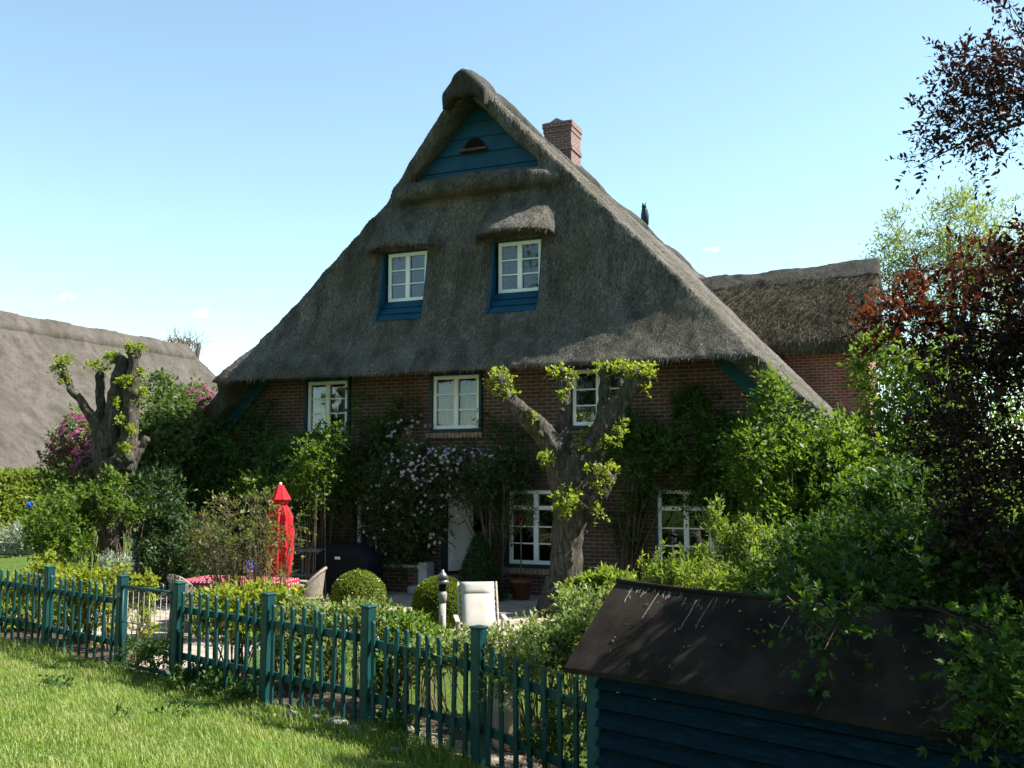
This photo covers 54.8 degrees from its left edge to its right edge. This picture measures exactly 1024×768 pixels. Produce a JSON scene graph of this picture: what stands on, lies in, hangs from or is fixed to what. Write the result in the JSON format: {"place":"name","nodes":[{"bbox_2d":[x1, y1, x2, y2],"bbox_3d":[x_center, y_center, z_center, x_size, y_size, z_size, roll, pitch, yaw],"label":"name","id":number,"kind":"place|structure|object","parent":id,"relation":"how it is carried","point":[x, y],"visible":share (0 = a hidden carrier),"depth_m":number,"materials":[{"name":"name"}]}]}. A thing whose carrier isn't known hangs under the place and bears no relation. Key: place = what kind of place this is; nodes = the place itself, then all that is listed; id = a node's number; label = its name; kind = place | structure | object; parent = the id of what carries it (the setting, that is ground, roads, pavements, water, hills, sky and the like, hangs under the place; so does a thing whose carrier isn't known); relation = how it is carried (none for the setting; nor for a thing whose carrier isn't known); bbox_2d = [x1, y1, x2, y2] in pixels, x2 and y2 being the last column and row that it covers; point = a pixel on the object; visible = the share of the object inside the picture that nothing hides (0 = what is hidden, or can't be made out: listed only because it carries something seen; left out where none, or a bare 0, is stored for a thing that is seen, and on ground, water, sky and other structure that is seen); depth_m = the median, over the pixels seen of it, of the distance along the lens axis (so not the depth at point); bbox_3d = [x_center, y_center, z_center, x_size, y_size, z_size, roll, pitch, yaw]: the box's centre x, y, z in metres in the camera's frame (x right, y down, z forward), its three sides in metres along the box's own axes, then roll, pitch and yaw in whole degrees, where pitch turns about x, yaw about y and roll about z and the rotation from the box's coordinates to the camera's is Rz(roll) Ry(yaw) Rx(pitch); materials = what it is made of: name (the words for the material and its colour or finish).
{"place":"outdoors","nodes":[
{"label":"outdoors","id":0,"kind":"place"},
{"bbox_2d":[184,614,187,629],"bbox_3d":[-4.170,3.329,14.950,1.540,0.730,0.860,-2,-6,17],"label":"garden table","id":1,"kind":"object","parent":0,"point":[185,621],"visible":0.13,"depth_m":14.77,"materials":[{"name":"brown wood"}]},
{"bbox_2d":[168,575,301,601],"bbox_3d":[-4.170,3.110,14.971,1.710,0.300,1.029,-2,-6,17],"label":"tablecloth","id":2,"kind":"object","parent":1,"relation":"on","point":[194,581],"visible":0.15,"depth_m":14.83,"materials":[{"name":"red fabric"}]},
{"bbox_2d":[246,561,262,579],"bbox_3d":[-3.927,2.784,14.952,0.329,0.342,0.342,0,-5,-4],"label":"flower pot","id":3,"kind":"object","parent":2,"relation":"on","point":[247,567],"visible":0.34,"depth_m":14.90,"materials":[{"name":"purple stone"}]},
{"bbox_2d":[125,639,259,674],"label":"path","id":4,"kind":"structure","parent":0,"point":[194,646],"depth_m":12.94,"materials":[{"name":"grey gravel"}]},
{"bbox_2d":[0,634,524,767],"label":"meadow grass","id":5,"kind":"structure","parent":0,"point":[83,722],"depth_m":8.40,"materials":[{"name":"green plant"}]},
{"bbox_2d":[10,583,553,645],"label":"patio","id":6,"kind":"structure","parent":0,"point":[509,607],"depth_m":17.03,"materials":[{"name":"grey stone"}]},
{"bbox_2d":[16,463,162,605],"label":"leafy shrub","id":7,"kind":"object","parent":6,"relation":"on","point":[63,530],"visible":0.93,"depth_m":17.25,"materials":[{"name":"green plant"}]},
{"bbox_2d":[90,547,133,622],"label":"grey leaved plant","id":8,"kind":"object","parent":6,"relation":"on","point":[104,560],"visible":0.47,"depth_m":15.35,"materials":[{"name":"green plant"}]},
{"bbox_2d":[130,536,139,593],"bbox_3d":[-7.340,3.531,19.250,0.130,1.150,0.130,-2,-6,23],"label":"garden post","id":9,"kind":"object","parent":6,"relation":"on","point":[135,563],"visible":0.25,"depth_m":19.21,"materials":[{"name":"grey wood"}]},
{"bbox_2d":[93,367,218,584],"bbox_3d":[-7.586,1.916,20.655,2.632,4.642,3.117,-2,-6,23],"label":"tall shrub","id":10,"kind":"object","parent":6,"relation":"on","point":[167,421],"visible":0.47,"depth_m":20.51,"materials":[{"name":"green plant"}]},
{"bbox_2d":[166,574,213,638],"bbox_3d":[-4.641,3.175,14.162,0.626,0.880,0.668,0,-5,1],"label":"wicker chair","id":11,"kind":"object","parent":6,"relation":"on","point":[171,578],"visible":0.32,"depth_m":14.27,"materials":[{"name":"beige wicker"}]},
{"bbox_2d":[166,485,316,641],"bbox_3d":[-3.825,2.499,13.898,2.112,2.192,1.400,-2,-6,23],"label":"rose bush","id":12,"kind":"object","parent":6,"relation":"on","point":[231,555],"visible":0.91,"depth_m":13.89,"materials":[{"name":"green plant"}]},
{"bbox_2d":[264,482,294,576],"bbox_3d":[-3.735,2.675,15.817,0.520,2.190,0.520,-2,-6,23],"label":"parasol","id":13,"kind":"object","parent":6,"relation":"on","point":[281,494],"visible":0.51,"depth_m":15.74,"materials":[{"name":"red fabric"}]},
{"bbox_2d":[226,413,349,597],"bbox_3d":[-4.324,2.322,18.940,2.549,3.501,1.220,-2,-6,23],"label":"rambling shrub","id":14,"kind":"object","parent":6,"relation":"on","point":[311,465],"visible":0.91,"depth_m":18.83,"materials":[{"name":"green plant"}]},
{"bbox_2d":[290,548,323,583],"bbox_3d":[-4.108,3.781,20.127,0.750,0.820,0.500,-2,-6,23],"label":"garden bench","id":15,"kind":"object","parent":6,"relation":"on","point":[302,573],"visible":0.3,"depth_m":20.08,"materials":[{"name":"grey wood"}]},
{"bbox_2d":[294,566,326,603],"bbox_3d":[-3.199,3.290,15.357,0.626,0.880,0.668,1,-6,-7],"label":"wicker chair","id":16,"kind":"object","parent":6,"relation":"on","point":[314,584],"visible":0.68,"depth_m":15.18,"materials":[{"name":"beige wicker"}]},
{"bbox_2d":[316,542,382,593],"bbox_3d":[-3.202,3.609,19.373,1.350,0.980,0.623,-2,-6,23],"label":"covered grill","id":17,"kind":"object","parent":6,"relation":"on","point":[342,558],"visible":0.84,"depth_m":19.15,"materials":[{"name":"black fabric"}]},
{"bbox_2d":[330,568,386,620],"bbox_3d":[-2.438,3.365,15.745,0.912,0.852,0.931,-2,-6,23],"label":"box ball","id":18,"kind":"object","parent":6,"relation":"on","point":[361,583],"visible":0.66,"depth_m":15.51,"materials":[{"name":"green plant"}]},
{"bbox_2d":[411,574,461,628],"bbox_3d":[-1.044,3.216,14.463,0.861,0.864,0.854,-2,-6,23],"label":"box ball","id":19,"kind":"object","parent":6,"relation":"on","point":[425,594],"visible":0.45,"depth_m":14.19,"materials":[{"name":"green plant"}]},
{"bbox_2d":[455,530,509,600],"bbox_3d":[-0.620,3.392,18.447,1.180,1.306,1.148,-2,-6,23],"label":"cone conifer","id":20,"kind":"object","parent":6,"relation":"on","point":[478,565],"visible":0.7,"depth_m":18.29,"materials":[{"name":"green plant"}]},
{"bbox_2d":[500,488,541,599],"bbox_3d":[0.194,2.992,18.568,0.794,2.093,0.879,-2,-6,23],"label":"potted standard","id":21,"kind":"object","parent":6,"relation":"on","point":[520,588],"visible":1,"depth_m":18.45,"materials":[{"name":"plant"}]},
{"bbox_2d":[0,483,1021,767],"bbox_3d":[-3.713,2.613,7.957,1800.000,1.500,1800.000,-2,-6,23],"label":"ground","id":22,"kind":"structure","parent":0,"point":[4,561],"depth_m":9.05,"materials":[{"name":"green plant"}]},
{"bbox_2d":[0,519,32,557],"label":"grey leaved plant","id":23,"kind":"object","parent":22,"relation":"on","point":[14,530],"visible":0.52,"depth_m":28.43,"materials":[{"name":"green plant"}]},
{"bbox_2d":[0,541,33,554],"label":"wall","id":24,"kind":"structure","parent":22,"relation":"on","point":[13,552],"depth_m":29.26,"materials":[{"name":"grey stone"}]},
{"bbox_2d":[26,502,33,561],"bbox_3d":[-13.086,4.014,26.739,0.200,1.622,0.195,-2,-6,23],"label":"garden ball","id":25,"kind":"object","parent":22,"relation":"on","point":[28,504],"visible":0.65,"depth_m":26.73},
{"bbox_2d":[0,465,97,543],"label":"garden hedge","id":26,"kind":"object","parent":22,"relation":"on","point":[19,491],"visible":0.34,"depth_m":30.63,"materials":[{"name":"green plant"}]},
{"bbox_2d":[35,668,79,691],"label":"weed clump","id":27,"kind":"object","parent":22,"relation":"on","point":[51,681],"visible":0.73,"depth_m":10.14,"materials":[{"name":"green plant"}]},
{"bbox_2d":[0,565,129,668],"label":"picket fence","id":28,"kind":"object","parent":22,"relation":"on","point":[49,590],"visible":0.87,"depth_m":12.66,"materials":[{"name":"teal paint"}]},
{"bbox_2d":[114,583,172,675],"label":"garden gate","id":29,"kind":"structure","parent":28,"relation":"attached to","point":[120,594],"depth_m":11.35,"materials":[{"name":"metal"}]},
{"bbox_2d":[0,623,143,663],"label":"flower bed","id":30,"kind":"object","parent":22,"relation":"on","point":[90,652],"visible":0.41,"depth_m":13.31,"materials":[{"name":"soil"}]},
{"bbox_2d":[1,545,75,631],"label":"shrub","id":31,"kind":"object","parent":30,"relation":"on","point":[38,566],"visible":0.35,"depth_m":14.81,"materials":[{"name":"green plant"}]},
{"bbox_2d":[42,557,137,651],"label":"shrub","id":32,"kind":"object","parent":30,"relation":"on","point":[85,573],"visible":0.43,"depth_m":13.39,"materials":[{"name":"green plant"}]},
{"bbox_2d":[127,567,167,663],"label":"shrub","id":33,"kind":"object","parent":30,"relation":"on","point":[148,581],"visible":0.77,"depth_m":12.21,"materials":[{"name":"green plant"}]},
{"bbox_2d":[26,403,127,579],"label":"lilac bush","id":34,"kind":"object","parent":22,"relation":"on","point":[71,451],"visible":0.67,"depth_m":20.82,"materials":[{"name":"green plant"}]},
{"bbox_2d":[46,340,151,599],"bbox_3d":[-7.765,1.669,18.485,1.903,5.021,0.864,0,-5,0],"label":"pollarded lime","id":35,"kind":"object","parent":22,"relation":"on","point":[113,421],"visible":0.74,"depth_m":18.44,"materials":[{"name":"brown plant"}]},
{"bbox_2d":[0,310,217,533],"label":"thatched barn","id":36,"kind":"structure","parent":22,"relation":"on","point":[36,399],"depth_m":42.33,"materials":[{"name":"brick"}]},
{"bbox_2d":[112,633,168,678],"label":"weed clump","id":37,"kind":"object","parent":22,"relation":"on","point":[141,655],"visible":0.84,"depth_m":11.32,"materials":[{"name":"green plant"}]},
{"bbox_2d":[110,697,209,722],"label":"weed clump","id":38,"kind":"object","parent":22,"relation":"on","point":[161,707],"visible":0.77,"depth_m":9.08,"materials":[{"name":"green plant"}]},
{"bbox_2d":[116,461,237,602],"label":"dark shrub","id":39,"kind":"object","parent":22,"relation":"on","point":[169,520],"visible":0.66,"depth_m":17.92,"materials":[{"name":"green plant"}]},
{"bbox_2d":[135,374,224,580],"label":"lilac bush","id":40,"kind":"object","parent":22,"relation":"on","point":[201,398],"visible":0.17,"depth_m":22.00,"materials":[{"name":"green plant"}]},
{"bbox_2d":[159,325,211,357],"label":"bare tree","id":41,"kind":"object","parent":22,"relation":"on","point":[188,341],"visible":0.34,"depth_m":62.23,"materials":[{"name":"grey plant"}]},
{"bbox_2d":[285,710,298,717],"bbox_3d":[-2.088,3.152,9.397,0.155,0.083,0.108,-2,-6,23],"label":"edging stone","id":42,"kind":"object","parent":22,"relation":"on","point":[287,712],"visible":0.45,"depth_m":9.37,"materials":[{"name":"grey stone"}]},
{"bbox_2d":[309,714,323,722],"bbox_3d":[-1.821,3.129,9.200,0.178,0.091,0.131,-2,-6,23],"label":"edging stone","id":43,"kind":"object","parent":22,"relation":"on","point":[316,715],"visible":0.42,"depth_m":9.16,"materials":[{"name":"grey stone"}]},
{"bbox_2d":[326,717,347,726],"bbox_3d":[-1.604,3.111,9.065,0.219,0.100,0.151,-2,-6,23],"label":"edging stone","id":44,"kind":"object","parent":22,"relation":"on","point":[335,719],"visible":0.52,"depth_m":9.02,"materials":[{"name":"grey stone"}]},
{"bbox_2d":[191,675,556,767],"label":"flower bed","id":45,"kind":"object","parent":22,"relation":"on","point":[348,705],"visible":0.19,"depth_m":9.83,"materials":[{"name":"soil"}]},
{"bbox_2d":[163,659,241,697],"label":"weed clump","id":46,"kind":"object","parent":45,"relation":"on","point":[212,680],"visible":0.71,"depth_m":10.45,"materials":[{"name":"green plant"}]},
{"bbox_2d":[183,573,308,680],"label":"shrub","id":47,"kind":"object","parent":45,"relation":"on","point":[247,592],"visible":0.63,"depth_m":11.07,"materials":[{"name":"green plant"}]},
{"bbox_2d":[222,675,277,702],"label":"weed clump","id":48,"kind":"object","parent":45,"relation":"on","point":[240,692],"visible":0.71,"depth_m":9.95,"materials":[{"name":"green plant"}]},
{"bbox_2d":[257,587,383,692],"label":"shrub","id":49,"kind":"object","parent":45,"relation":"on","point":[347,608],"visible":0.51,"depth_m":10.55,"materials":[{"name":"green plant"}]},
{"bbox_2d":[368,708,422,741],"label":"weed clump","id":50,"kind":"object","parent":45,"relation":"on","point":[399,720],"visible":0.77,"depth_m":8.61,"materials":[{"name":"green plant"}]},
{"bbox_2d":[350,597,459,719],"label":"shrub","id":51,"kind":"object","parent":45,"relation":"on","point":[408,619],"visible":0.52,"depth_m":9.45,"materials":[{"name":"green plant"}]},
{"bbox_2d":[385,620,562,740],"bbox_3d":[-0.325,2.531,8.429,1.741,1.081,1.096,-2,-6,23],"label":"variegated shrub","id":52,"kind":"object","parent":45,"relation":"on","point":[518,649],"visible":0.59,"depth_m":8.21,"materials":[{"name":"green plant"}]},
{"bbox_2d":[170,581,586,767],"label":"picket fence","id":53,"kind":"object","parent":22,"relation":"on","point":[480,728],"visible":0.84,"depth_m":8.80,"materials":[{"name":"teal paint"}]},
{"bbox_2d":[435,569,449,628],"bbox_3d":[-0.914,2.974,12.975,0.200,1.060,0.200,-2,-6,23],"label":"garden lantern","id":54,"kind":"object","parent":22,"relation":"on","point":[442,581],"visible":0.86,"depth_m":12.95,"materials":[{"name":"grey metal"}]},
{"bbox_2d":[374,726,541,767],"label":"gravel edge","id":55,"kind":"object","parent":22,"relation":"on","point":[495,757],"visible":0.3,"depth_m":8.27,"materials":[{"name":"grey gravel"}]},
{"bbox_2d":[487,679,519,750],"bbox_3d":[-0.085,2.801,8.374,0.325,0.611,0.275,-2,-6,23],"label":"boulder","id":56,"kind":"object","parent":55,"relation":"on","point":[508,719],"visible":0.24,"depth_m":8.26,"materials":[{"name":"grey stone"}]},
{"bbox_2d":[510,674,586,767],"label":"weed clump","id":57,"kind":"object","parent":55,"relation":"on","point":[535,729],"visible":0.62,"depth_m":7.66,"materials":[{"name":"green plant"}]},
{"bbox_2d":[453,581,508,650],"bbox_3d":[-0.404,2.988,12.369,0.660,0.914,1.100,1,-6,-6],"label":"garden lounger","id":58,"kind":"object","parent":22,"relation":"on","point":[478,606],"visible":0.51,"depth_m":12.62,"materials":[{"name":"beige fabric"}]},
{"bbox_2d":[176,68,885,595],"bbox_3d":[3.697,-0.586,30.775,15.871,11.650,25.096,-2,-6,23],"label":"thatched farmhouse","id":59,"kind":"object","parent":22,"relation":"on","point":[498,230],"visible":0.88,"depth_m":20.30,"materials":[{"name":"brick"}]},
{"bbox_2d":[155,387,406,577],"bbox_3d":[-5.032,2.171,20.865,5.814,4.191,2.320,-2,-6,23],"label":"climbing plant","id":60,"kind":"object","parent":59,"relation":"attached to","point":[236,457],"visible":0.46,"depth_m":20.79,"materials":[{"name":"green plant"}]},
{"bbox_2d":[270,498,318,555],"bbox_3d":[-4.742,3.046,21.445,1.350,1.307,0.170,-2,-6,23],"label":"window","id":61,"kind":"structure","parent":59,"relation":"in","point":[299,544],"depth_m":21.28,"materials":[{"name":"white paint"}]},
{"bbox_2d":[304,377,350,434],"bbox_3d":[-3.955,0.487,21.445,1.144,1.214,0.255,-2,-6,23],"label":"window","id":62,"kind":"structure","parent":59,"relation":"in","point":[319,383],"depth_m":21.49,"materials":[{"name":"white paint"}]},
{"bbox_2d":[353,494,403,562],"bbox_3d":[-2.785,3.048,20.684,1.265,1.457,0.305,-2,-6,23],"label":"window","id":63,"kind":"structure","parent":59,"relation":"in","point":[356,522],"depth_m":20.82,"materials":[{"name":"white paint"}]},
{"bbox_2d":[338,381,551,591],"bbox_3d":[-1.399,1.998,19.625,5.091,4.307,1.767,-2,-6,23],"label":"climbing plant","id":64,"kind":"object","parent":59,"relation":"attached to","point":[396,527],"visible":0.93,"depth_m":19.51,"materials":[{"name":"green plant"}]},
{"bbox_2d":[426,371,482,438],"bbox_3d":[-1.140,0.437,20.227,1.265,1.347,0.295,-2,-6,23],"label":"window","id":65,"kind":"structure","parent":59,"relation":"in","point":[444,402],"depth_m":20.24,"materials":[{"name":"white paint"}]},
{"bbox_2d":[448,482,473,570],"bbox_3d":[-1.041,2.890,20.258,0.572,1.860,0.086,3,-6,-30],"label":"door","id":66,"kind":"structure","parent":59,"relation":"in","point":[456,557],"depth_m":20.17,"materials":[{"name":"white paint"}]},
{"bbox_2d":[503,487,552,574],"bbox_3d":[0.440,2.855,19.254,1.350,1.687,0.170,-2,-6,23],"label":"window","id":67,"kind":"structure","parent":59,"relation":"in","point":[528,566],"depth_m":19.25,"materials":[{"name":"white paint"}]},
{"bbox_2d":[569,364,628,428],"bbox_3d":[1.670,0.252,18.995,1.184,1.214,0.120,-2,-6,23],"label":"window","id":68,"kind":"structure","parent":59,"relation":"in","point":[574,424],"depth_m":19.12,"materials":[{"name":"white paint"}]},
{"bbox_2d":[571,379,783,591],"bbox_3d":[3.013,1.941,18.002,4.551,4.097,1.633,-2,-6,23],"label":"climbing plant","id":69,"kind":"object","parent":59,"relation":"attached to","point":[667,441],"visible":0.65,"depth_m":17.96,"materials":[{"name":"green plant"}]},
{"bbox_2d":[650,486,731,580],"bbox_3d":[3.397,2.710,18.006,1.775,1.677,0.170,-2,-6,23],"label":"window","id":70,"kind":"structure","parent":59,"relation":"in","point":[658,533],"depth_m":18.24,"materials":[{"name":"white paint"}]},
{"bbox_2d":[498,576,620,746],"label":"rose shrub","id":71,"kind":"object","parent":22,"relation":"on","point":[562,634],"visible":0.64,"depth_m":8.72,"materials":[{"name":"green plant"}]},
{"bbox_2d":[482,355,658,617],"bbox_3d":[1.001,1.768,16.383,2.946,4.528,1.302,2,-6,-17],"label":"pollarded lime","id":72,"kind":"object","parent":22,"relation":"on","point":[579,490],"visible":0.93,"depth_m":16.36,"materials":[{"name":"brown plant"}]},
{"bbox_2d":[557,561,647,621],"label":"shrub","id":73,"kind":"object","parent":22,"relation":"on","point":[600,577],"visible":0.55,"depth_m":12.20,"materials":[{"name":"green plant"}]},
{"bbox_2d":[637,493,808,592],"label":"upright shrub","id":74,"kind":"object","parent":22,"relation":"on","point":[697,569],"visible":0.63,"depth_m":12.22,"materials":[{"name":"green plant"}]},
{"bbox_2d":[564,579,1023,767],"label":"wooden shed","id":75,"kind":"structure","parent":22,"relation":"on","point":[693,677],"depth_m":6.06,"materials":[{"name":"wood"}]},
{"bbox_2d":[711,361,915,586],"bbox_3d":[4.711,1.644,15.273,3.195,4.162,2.886,0,-5,-2],"label":"shrub","id":76,"kind":"object","parent":22,"relation":"on","point":[811,463],"visible":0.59,"depth_m":15.13,"materials":[{"name":"green plant"}]},
{"bbox_2d":[725,446,1023,767],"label":"overhanging shrub","id":77,"kind":"object","parent":22,"relation":"on","point":[852,557],"visible":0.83,"depth_m":6.37,"materials":[{"name":"green plant"}]},
{"bbox_2d":[815,313,1023,602],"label":"shrub","id":78,"kind":"object","parent":22,"relation":"on","point":[896,371],"visible":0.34,"depth_m":15.98,"materials":[{"name":"green plant"}]},
{"bbox_2d":[841,0,1023,614],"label":"copper leaved tree","id":79,"kind":"object","parent":22,"relation":"on","point":[1008,336],"visible":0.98,"depth_m":6.76,"materials":[{"name":"brown plant"}]},
{"bbox_2d":[859,173,1023,453],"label":"willow tree","id":80,"kind":"object","parent":22,"relation":"on","point":[948,245],"visible":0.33,"depth_m":44.59,"materials":[{"name":"green plant"}]},
{"bbox_2d":[0,0,1023,480],"label":"sky","id":81,"kind":"structure","parent":0,"point":[200,165],"materials":[{"name":"blue"}]}
]}

